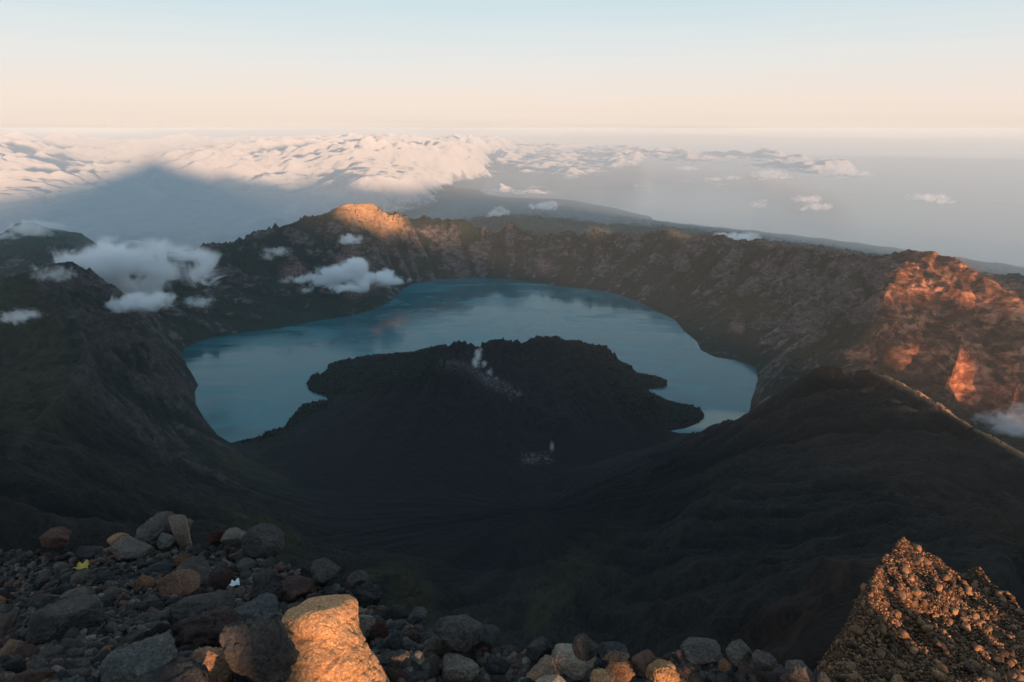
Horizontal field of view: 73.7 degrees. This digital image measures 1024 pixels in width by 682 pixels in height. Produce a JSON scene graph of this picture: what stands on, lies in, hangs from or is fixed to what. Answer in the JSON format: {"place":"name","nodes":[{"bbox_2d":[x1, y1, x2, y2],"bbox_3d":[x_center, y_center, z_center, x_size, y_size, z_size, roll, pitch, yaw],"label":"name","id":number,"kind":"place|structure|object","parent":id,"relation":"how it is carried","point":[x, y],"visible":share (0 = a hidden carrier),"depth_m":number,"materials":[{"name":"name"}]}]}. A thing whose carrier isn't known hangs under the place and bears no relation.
{"place":"outdoors","nodes":[
{"label":"outdoors","id":0,"kind":"place"},
{"bbox_2d":[0,545,784,681],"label":"ground","id":1,"kind":"structure","parent":0,"point":[124,575],"depth_m":6.59,"materials":[{"name":"black gravel"}]},
{"bbox_2d":[0,610,18,638],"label":"rock","id":2,"kind":"object","parent":1,"relation":"on","point":[8,620],"visible":0.86,"depth_m":4.92,"materials":[{"name":"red stone"}]},
{"bbox_2d":[0,658,26,673],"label":"rock","id":3,"kind":"object","parent":1,"relation":"on","point":[17,665],"visible":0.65,"depth_m":3.23,"materials":[{"name":"stone"}]},
{"bbox_2d":[0,639,26,655],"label":"rock","id":4,"kind":"object","parent":1,"relation":"on","point":[10,646],"visible":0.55,"depth_m":4.56,"materials":[{"name":"orange stone"}]},
{"bbox_2d":[13,643,37,658],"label":"rock","id":5,"kind":"object","parent":1,"relation":"on","point":[24,650],"visible":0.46,"depth_m":3.94,"materials":[{"name":"red stone"}]},
{"bbox_2d":[9,670,56,681],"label":"rock","id":6,"kind":"object","parent":1,"relation":"on","point":[32,676],"visible":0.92,"depth_m":3.05,"materials":[{"name":"orange stone"}]},
{"bbox_2d":[34,569,53,586],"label":"rock","id":7,"kind":"object","parent":1,"relation":"on","point":[45,573],"visible":0.56,"depth_m":6.85,"materials":[{"name":"grey stone"}]},
{"bbox_2d":[31,594,59,608],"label":"rock","id":8,"kind":"object","parent":1,"relation":"on","point":[40,600],"visible":0.69,"depth_m":5.13,"materials":[{"name":"grey stone"}]},
{"bbox_2d":[37,644,65,657],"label":"rock","id":9,"kind":"object","parent":1,"relation":"on","point":[49,650],"visible":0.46,"depth_m":3.95,"materials":[{"name":"grey stone"}]},
{"bbox_2d":[39,526,71,549],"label":"boulder","id":10,"kind":"object","parent":1,"relation":"on","point":[57,538],"visible":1,"depth_m":7.51,"materials":[{"name":"orange stone"}]},
{"bbox_2d":[53,562,68,574],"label":"rock","id":11,"kind":"object","parent":1,"relation":"on","point":[58,567],"visible":0.73,"depth_m":7.02,"materials":[{"name":"grey stone"}]},
{"bbox_2d":[51,660,70,668],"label":"rock","id":12,"kind":"object","parent":1,"relation":"on","point":[64,664],"visible":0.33,"depth_m":3.43,"materials":[{"name":"grey stone"}]},
{"bbox_2d":[26,594,105,645],"bbox_3d":[-2.989,1.892,4.597,0.443,0.283,0.384,-8,19,-24],"label":"boulder","id":13,"kind":"object","parent":1,"relation":"on","point":[56,620],"visible":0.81,"depth_m":4.48,"materials":[{"name":"grey stone"}]},
{"bbox_2d":[59,582,73,593],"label":"rock","id":14,"kind":"object","parent":1,"relation":"on","point":[64,587],"visible":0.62,"depth_m":6.09,"materials":[{"name":"grey stone"}]},
{"bbox_2d":[60,638,80,649],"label":"rock","id":15,"kind":"object","parent":1,"relation":"on","point":[67,643],"visible":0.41,"depth_m":4.09,"materials":[{"name":"stone"}]},
{"bbox_2d":[63,627,80,638],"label":"rock","id":16,"kind":"object","parent":1,"relation":"on","point":[73,632],"visible":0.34,"depth_m":4.33,"materials":[{"name":"stone"}]},
{"bbox_2d":[60,586,89,600],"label":"rock","id":17,"kind":"object","parent":1,"relation":"on","point":[75,592],"visible":0.49,"depth_m":5.36,"materials":[{"name":"grey stone"}]},
{"bbox_2d":[66,648,83,657],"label":"rock","id":18,"kind":"object","parent":1,"relation":"on","point":[73,653],"visible":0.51,"depth_m":3.86,"materials":[{"name":"grey stone"}]},
{"bbox_2d":[70,569,93,584],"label":"rock","id":19,"kind":"object","parent":1,"relation":"on","point":[82,576],"visible":0.81,"depth_m":6.35,"materials":[{"name":"grey stone"}]},
{"bbox_2d":[74,546,103,560],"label":"rock","id":20,"kind":"object","parent":1,"relation":"on","point":[86,552],"visible":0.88,"depth_m":7.28,"materials":[{"name":"stone"}]},
{"bbox_2d":[90,649,109,663],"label":"rock","id":21,"kind":"object","parent":1,"relation":"on","point":[101,655],"visible":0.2,"depth_m":3.56,"materials":[{"name":"grey stone"}]},
{"bbox_2d":[95,571,115,583],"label":"rock","id":22,"kind":"object","parent":1,"relation":"on","point":[102,577],"visible":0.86,"depth_m":6.12,"materials":[{"name":"grey stone"}]},
{"bbox_2d":[100,593,113,607],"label":"rock","id":23,"kind":"object","parent":1,"relation":"on","point":[106,600],"visible":0.56,"depth_m":5.12,"materials":[{"name":"grey stone"}]},
{"bbox_2d":[102,586,119,594],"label":"rock","id":24,"kind":"object","parent":1,"relation":"on","point":[115,590],"visible":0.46,"depth_m":5.40,"materials":[{"name":"grey stone"}]},
{"bbox_2d":[106,532,129,545],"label":"rock","id":25,"kind":"object","parent":1,"relation":"on","point":[112,539],"visible":0.43,"depth_m":7.11,"materials":[{"name":"orange stone"}]},
{"bbox_2d":[117,630,143,644],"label":"rock","id":26,"kind":"object","parent":1,"relation":"on","point":[138,635],"visible":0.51,"depth_m":4.08,"materials":[{"name":"grey stone"}]},
{"bbox_2d":[111,536,154,561],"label":"boulder","id":27,"kind":"object","parent":1,"relation":"on","point":[127,548],"visible":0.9,"depth_m":6.76,"materials":[{"name":"grey stone"}]},
{"bbox_2d":[98,631,178,681],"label":"boulder","id":28,"kind":"object","parent":1,"relation":"on","point":[135,662],"visible":0.84,"depth_m":3.21,"materials":[{"name":"grey stone"}]},
{"bbox_2d":[132,574,154,588],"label":"rock","id":29,"kind":"object","parent":1,"relation":"on","point":[146,581],"visible":0.66,"depth_m":5.65,"materials":[{"name":"orange stone"}]},
{"bbox_2d":[147,600,165,609],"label":"rock","id":30,"kind":"object","parent":1,"relation":"on","point":[158,604],"visible":0.59,"depth_m":5.04,"materials":[{"name":"grey stone"}]},
{"bbox_2d":[143,609,170,623],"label":"rock","id":31,"kind":"object","parent":1,"relation":"on","point":[163,615],"visible":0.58,"depth_m":4.76,"materials":[{"name":"grey stone"}]},
{"bbox_2d":[143,623,172,637],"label":"rock","id":32,"kind":"object","parent":1,"relation":"on","point":[160,628],"visible":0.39,"depth_m":4.20,"materials":[{"name":"stone"}]},
{"bbox_2d":[144,561,174,575],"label":"rock","id":33,"kind":"object","parent":1,"relation":"on","point":[164,567],"visible":0.72,"depth_m":6.11,"materials":[{"name":"grey stone"}]},
{"bbox_2d":[135,511,192,550],"bbox_3d":[-3.692,2.019,7.227,0.544,0.436,0.490,0,17,0],"label":"boulder","id":34,"kind":"object","parent":1,"relation":"on","point":[150,530],"visible":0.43,"depth_m":7.11,"materials":[{"name":"grey stone"}]},
{"bbox_2d":[157,533,174,549],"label":"rock","id":35,"kind":"object","parent":1,"relation":"on","point":[165,541],"visible":1,"depth_m":6.77,"materials":[{"name":"grey stone"}]},
{"bbox_2d":[139,659,209,681],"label":"boulder","id":36,"kind":"object","parent":1,"relation":"on","point":[188,670],"visible":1,"depth_m":3.12,"materials":[{"name":"stone"}]},
{"bbox_2d":[157,569,200,596],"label":"boulder","id":37,"kind":"object","parent":1,"relation":"on","point":[182,582],"visible":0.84,"depth_m":5.36,"materials":[{"name":"orange stone"}]},
{"bbox_2d":[168,514,191,547],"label":"boulder","id":38,"kind":"object","parent":1,"relation":"on","point":[178,523],"visible":0.94,"depth_m":6.97,"materials":[{"name":"stone"}]},
{"bbox_2d":[172,552,190,568],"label":"rock","id":39,"kind":"object","parent":1,"relation":"on","point":[180,559],"visible":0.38,"depth_m":6.26,"materials":[{"name":"orange stone"}]},
{"bbox_2d":[175,556,210,584],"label":"boulder","id":40,"kind":"object","parent":1,"relation":"on","point":[200,566],"visible":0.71,"depth_m":5.95,"materials":[{"name":"grey stone"}]},
{"bbox_2d":[170,590,236,625],"bbox_3d":[-2.227,1.932,4.898,0.441,0.201,0.409,7,19,22],"label":"boulder","id":41,"kind":"object","parent":1,"relation":"on","point":[190,606],"visible":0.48,"depth_m":4.86,"materials":[{"name":"stone"}]},
{"bbox_2d":[172,605,242,647],"bbox_3d":[-1.879,1.804,4.210,0.422,0.303,0.420,16,23,41],"label":"boulder","id":42,"kind":"object","parent":1,"relation":"on","point":[203,629],"visible":0.43,"depth_m":4.10,"materials":[{"name":"grey stone"}]},
{"bbox_2d":[189,646,233,681],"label":"boulder","id":43,"kind":"object","parent":1,"relation":"on","point":[213,660],"visible":0.51,"depth_m":3.35,"materials":[{"name":"orange stone"}]},
{"bbox_2d":[206,529,225,544],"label":"boulder","id":44,"kind":"object","parent":1,"relation":"on","point":[214,536],"visible":0.87,"depth_m":6.62,"materials":[{"name":"orange stone"}]},
{"bbox_2d":[206,568,233,590],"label":"rock","id":45,"kind":"object","parent":1,"relation":"on","point":[222,578],"visible":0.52,"depth_m":5.55,"materials":[{"name":"red stone"}]},
{"bbox_2d":[220,527,245,545],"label":"boulder","id":46,"kind":"object","parent":1,"relation":"on","point":[232,536],"visible":0.84,"depth_m":6.54,"materials":[{"name":"grey stone"}]},
{"bbox_2d":[229,551,249,560],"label":"rock","id":47,"kind":"object","parent":1,"relation":"on","point":[238,555],"visible":0.63,"depth_m":6.34,"materials":[{"name":"grey stone"}]},
{"bbox_2d":[236,557,256,573],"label":"rock","id":48,"kind":"object","parent":1,"relation":"on","point":[246,563],"visible":0.72,"depth_m":6.14,"materials":[{"name":"grey stone"}]},
{"bbox_2d":[233,593,278,620],"bbox_3d":[-1.786,1.894,4.672,0.379,0.193,0.299,-7,19,-20],"label":"boulder","id":49,"kind":"object","parent":1,"relation":"on","point":[265,604],"visible":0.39,"depth_m":4.68,"materials":[{"name":"grey stone"}]},
{"bbox_2d":[219,616,299,681],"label":"boulder","id":50,"kind":"object","parent":1,"relation":"on","point":[261,649],"visible":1,"depth_m":3.25,"materials":[{"name":"grey stone"}]},
{"bbox_2d":[241,523,284,559],"bbox_3d":[-2.352,1.903,6.458,0.391,0.310,0.352,0,17,0],"label":"boulder","id":51,"kind":"object","parent":1,"relation":"on","point":[264,541],"visible":0.94,"depth_m":6.37,"materials":[{"name":"grey stone"}]},
{"bbox_2d":[251,570,284,601],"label":"boulder","id":52,"kind":"object","parent":1,"relation":"on","point":[266,581],"visible":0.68,"depth_m":5.20,"materials":[{"name":"stone"}]},
{"bbox_2d":[279,575,316,603],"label":"boulder","id":53,"kind":"object","parent":1,"relation":"on","point":[295,587],"visible":0.69,"depth_m":5.32,"materials":[{"name":"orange stone"}]},
{"bbox_2d":[300,559,330,585],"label":"boulder","id":54,"kind":"object","parent":1,"relation":"on","point":[305,570],"visible":0.38,"depth_m":5.61,"materials":[{"name":"stone"}]},
{"bbox_2d":[310,558,339,584],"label":"boulder","id":55,"kind":"object","parent":1,"relation":"on","point":[323,570],"visible":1,"depth_m":5.53,"materials":[{"name":"grey stone"}]},
{"bbox_2d":[281,594,389,681],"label":"boulder","id":56,"kind":"object","parent":1,"relation":"on","point":[326,636],"visible":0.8,"depth_m":3.59,"materials":[{"name":"beige stone"}]},
{"bbox_2d":[347,570,366,588],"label":"boulder","id":57,"kind":"object","parent":1,"relation":"on","point":[356,578],"visible":0.93,"depth_m":5.25,"materials":[{"name":"grey stone"}]},
{"bbox_2d":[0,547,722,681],"bbox_3d":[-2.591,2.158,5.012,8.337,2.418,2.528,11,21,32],"label":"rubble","id":58,"kind":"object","parent":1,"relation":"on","point":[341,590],"visible":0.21,"depth_m":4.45,"materials":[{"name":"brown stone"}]},
{"bbox_2d":[358,614,375,632],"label":"boulder","id":59,"kind":"object","parent":1,"relation":"on","point":[366,622],"visible":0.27,"depth_m":4.66,"materials":[{"name":"stone"}]},
{"bbox_2d":[352,582,382,607],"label":"boulder","id":60,"kind":"object","parent":1,"relation":"on","point":[368,594],"visible":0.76,"depth_m":5.08,"materials":[{"name":"stone"}]},
{"bbox_2d":[369,621,388,640],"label":"boulder","id":61,"kind":"object","parent":1,"relation":"on","point":[379,628],"visible":0.81,"depth_m":4.50,"materials":[{"name":"orange stone"}]},
{"bbox_2d":[371,604,407,620],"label":"rock","id":62,"kind":"object","parent":1,"relation":"on","point":[395,612],"visible":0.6,"depth_m":4.94,"materials":[{"name":"stone"}]},
{"bbox_2d":[384,630,403,650],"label":"boulder","id":63,"kind":"object","parent":1,"relation":"on","point":[394,641],"visible":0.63,"depth_m":4.35,"materials":[{"name":"grey stone"}]},
{"bbox_2d":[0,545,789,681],"bbox_3d":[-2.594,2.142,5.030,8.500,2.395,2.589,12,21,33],"label":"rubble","id":64,"kind":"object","parent":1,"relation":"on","point":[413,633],"visible":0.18,"depth_m":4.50,"materials":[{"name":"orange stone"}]},
{"bbox_2d":[386,667,407,681],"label":"rock","id":65,"kind":"object","parent":1,"relation":"on","point":[394,674],"visible":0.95,"depth_m":3.88,"materials":[{"name":"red stone"}]},
{"bbox_2d":[388,619,406,629],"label":"rock","id":66,"kind":"object","parent":1,"relation":"on","point":[398,624],"visible":0.52,"depth_m":4.66,"materials":[{"name":"grey stone"}]},
{"bbox_2d":[387,649,412,668],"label":"boulder","id":67,"kind":"object","parent":1,"relation":"on","point":[401,658],"visible":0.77,"depth_m":3.98,"materials":[{"name":"stone"}]},
{"bbox_2d":[0,544,814,681],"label":"rubble","id":68,"kind":"object","parent":1,"relation":"on","point":[137,608],"visible":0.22,"depth_m":4.51,"materials":[{"name":"stone"}]},
{"bbox_2d":[409,607,427,624],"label":"rock","id":69,"kind":"object","parent":1,"relation":"on","point":[418,614],"visible":1,"depth_m":4.51,"materials":[{"name":"grey stone"}]},
{"bbox_2d":[412,650,424,665],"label":"rock","id":70,"kind":"object","parent":1,"relation":"on","point":[418,657],"visible":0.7,"depth_m":4.03,"materials":[{"name":"stone"}]},
{"bbox_2d":[427,660,439,676],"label":"rock","id":71,"kind":"object","parent":1,"relation":"on","point":[434,669],"visible":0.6,"depth_m":4.03,"materials":[{"name":"grey stone"}]},
{"bbox_2d":[427,634,451,656],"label":"boulder","id":72,"kind":"object","parent":1,"relation":"on","point":[436,644],"visible":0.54,"depth_m":4.25,"materials":[{"name":"stone"}]},
{"bbox_2d":[432,614,482,652],"bbox_3d":[-0.317,1.772,4.177,0.280,0.171,0.286,-11,21,-32],"label":"boulder","id":73,"kind":"object","parent":1,"relation":"on","point":[461,633],"visible":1,"depth_m":4.11,"materials":[{"name":"grey stone"}]},
{"bbox_2d":[443,653,480,681],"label":"boulder","id":74,"kind":"object","parent":1,"relation":"on","point":[457,667],"visible":1,"depth_m":3.93,"materials":[{"name":"grey stone"}]},
{"bbox_2d":[472,624,502,648],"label":"rock","id":75,"kind":"object","parent":1,"relation":"on","point":[491,637],"visible":0.48,"depth_m":4.33,"materials":[{"name":"grey stone"}]},
{"bbox_2d":[484,653,510,674],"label":"boulder","id":76,"kind":"object","parent":1,"relation":"on","point":[494,664],"visible":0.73,"depth_m":4.01,"materials":[{"name":"stone"}]},
{"bbox_2d":[490,674,507,681],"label":"rock","id":77,"kind":"object","parent":1,"relation":"on","point":[498,677],"visible":0.99,"depth_m":3.94,"materials":[{"name":"stone"}]},
{"bbox_2d":[499,644,518,654],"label":"rock","id":78,"kind":"object","parent":1,"relation":"on","point":[510,648],"visible":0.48,"depth_m":4.25,"materials":[{"name":"grey stone"}]},
{"bbox_2d":[510,657,531,670],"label":"rock","id":79,"kind":"object","parent":1,"relation":"on","point":[517,662],"visible":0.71,"depth_m":4.07,"materials":[{"name":"grey stone"}]},
{"bbox_2d":[524,636,551,664],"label":"boulder","id":80,"kind":"object","parent":1,"relation":"on","point":[538,649],"visible":0.88,"depth_m":4.07,"materials":[{"name":"stone"}]},
{"bbox_2d":[526,655,559,681],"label":"boulder","id":81,"kind":"object","parent":1,"relation":"on","point":[546,665],"visible":0.72,"depth_m":3.92,"materials":[{"name":"grey stone"}]},
{"bbox_2d":[535,675,565,681],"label":"boulder","id":82,"kind":"object","parent":1,"relation":"on","point":[551,678],"visible":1,"depth_m":3.77,"materials":[{"name":"stone"}]},
{"bbox_2d":[551,643,595,679],"bbox_3d":[0.357,1.875,4.023,0.287,0.210,0.230,0,17,0],"label":"boulder","id":83,"kind":"object","parent":1,"relation":"on","point":[569,663],"visible":0.58,"depth_m":3.94,"materials":[{"name":"stone"}]},
{"bbox_2d":[572,633,598,660],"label":"boulder","id":84,"kind":"object","parent":1,"relation":"on","point":[585,647],"visible":1,"depth_m":3.74,"materials":[{"name":"grey stone"}]},
{"bbox_2d":[590,668,613,681],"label":"boulder","id":85,"kind":"object","parent":1,"relation":"on","point":[600,675],"visible":0.94,"depth_m":3.83,"materials":[{"name":"beige stone"}]},
{"bbox_2d":[598,641,629,662],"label":"boulder","id":86,"kind":"object","parent":1,"relation":"on","point":[613,651],"visible":1,"depth_m":3.50,"materials":[{"name":"grey stone"}]},
{"bbox_2d":[605,660,636,681],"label":"boulder","id":87,"kind":"object","parent":1,"relation":"on","point":[621,672],"visible":0.74,"depth_m":3.84,"materials":[{"name":"orange stone"}]},
{"bbox_2d":[631,649,655,677],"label":"rock","id":88,"kind":"object","parent":1,"relation":"on","point":[641,660],"visible":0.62,"depth_m":3.91,"materials":[{"name":"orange stone"}]},
{"bbox_2d":[645,659,680,681],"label":"boulder","id":89,"kind":"object","parent":1,"relation":"on","point":[659,670],"visible":0.96,"depth_m":3.75,"materials":[{"name":"beige stone"}]},
{"bbox_2d":[680,637,720,664],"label":"boulder","id":90,"kind":"object","parent":1,"relation":"on","point":[699,650],"visible":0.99,"depth_m":3.80,"materials":[{"name":"grey stone"}]},
{"bbox_2d":[717,658,731,672],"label":"rock","id":91,"kind":"object","parent":1,"relation":"on","point":[725,665],"visible":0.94,"depth_m":3.74,"materials":[{"name":"orange stone"}]},
{"bbox_2d":[726,639,752,667],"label":"boulder","id":92,"kind":"object","parent":1,"relation":"on","point":[739,653],"visible":0.98,"depth_m":3.56,"materials":[{"name":"grey stone"}]},
{"bbox_2d":[752,649,776,671],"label":"boulder","id":93,"kind":"object","parent":1,"relation":"on","point":[764,661],"visible":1,"depth_m":3.47,"materials":[{"name":"grey stone"}]},
{"bbox_2d":[755,664,784,681],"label":"boulder","id":94,"kind":"object","parent":1,"relation":"on","point":[774,675],"visible":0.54,"depth_m":3.60,"materials":[{"name":"stone"}]},
{"bbox_2d":[785,660,812,681],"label":"boulder","id":95,"kind":"object","parent":1,"relation":"on","point":[797,670],"visible":1,"depth_m":3.30,"materials":[{"name":"grey stone"}]},
{"bbox_2d":[814,670,829,681],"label":"rock","id":96,"kind":"object","parent":1,"relation":"on","point":[821,676],"visible":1,"depth_m":3.23,"materials":[{"name":"grey stone"}]},
{"bbox_2d":[0,131,862,256],"bbox_3d":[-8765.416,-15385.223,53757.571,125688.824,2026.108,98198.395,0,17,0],"label":"cloud","id":97,"kind":"structure","parent":0,"point":[155,196],"depth_m":23638.84,"materials":[{"name":"white"}]},
{"bbox_2d":[182,277,757,442],"bbox_3d":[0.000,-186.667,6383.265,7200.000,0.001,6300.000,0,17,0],"label":"lake","id":98,"kind":"structure","parent":0,"point":[252,385],"depth_m":5743.44,"materials":[{"name":"liquid"}]},
{"bbox_2d":[0,185,1023,672],"bbox_3d":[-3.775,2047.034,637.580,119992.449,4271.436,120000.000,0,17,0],"label":"terrain","id":99,"kind":"structure","parent":0,"point":[518,497],"depth_m":3387.61,"materials":[{"name":"black stone"}]},
{"bbox_2d":[241,336,703,442],"bbox_3d":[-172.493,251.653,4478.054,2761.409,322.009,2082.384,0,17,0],"label":"scrub","id":100,"kind":"object","parent":99,"relation":"on","point":[326,403],"visible":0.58,"depth_m":4580.54,"materials":[{"name":"green plant"}]},
{"bbox_2d":[306,344,703,429],"bbox_3d":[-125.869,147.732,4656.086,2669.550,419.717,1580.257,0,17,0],"label":"forest","id":101,"kind":"object","parent":99,"relation":"on","point":[624,380],"visible":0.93,"depth_m":4562.30,"materials":[{"name":"green plant"}]},
{"bbox_2d":[209,207,888,304],"bbox_3d":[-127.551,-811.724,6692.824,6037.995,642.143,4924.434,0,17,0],"label":"rim trees","id":102,"kind":"object","parent":99,"relation":"on","point":[770,249],"visible":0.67,"depth_m":7520.81,"materials":[{"name":"green plant"}]},
{"bbox_2d":[0,0,1023,158],"label":"sky","id":103,"kind":"structure","parent":0,"point":[858,78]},
{"bbox_2d":[441,154,1023,266],"bbox_3d":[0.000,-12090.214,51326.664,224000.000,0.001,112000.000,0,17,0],"label":"sea","id":104,"kind":"structure","parent":0,"point":[970,208],"depth_m":39042.79,"materials":[{"name":"liquid"}]},
{"bbox_2d":[812,535,1023,681],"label":"crag","id":105,"kind":"structure","parent":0,"point":[816,671],"depth_m":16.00,"materials":[{"name":"brown gravel"}]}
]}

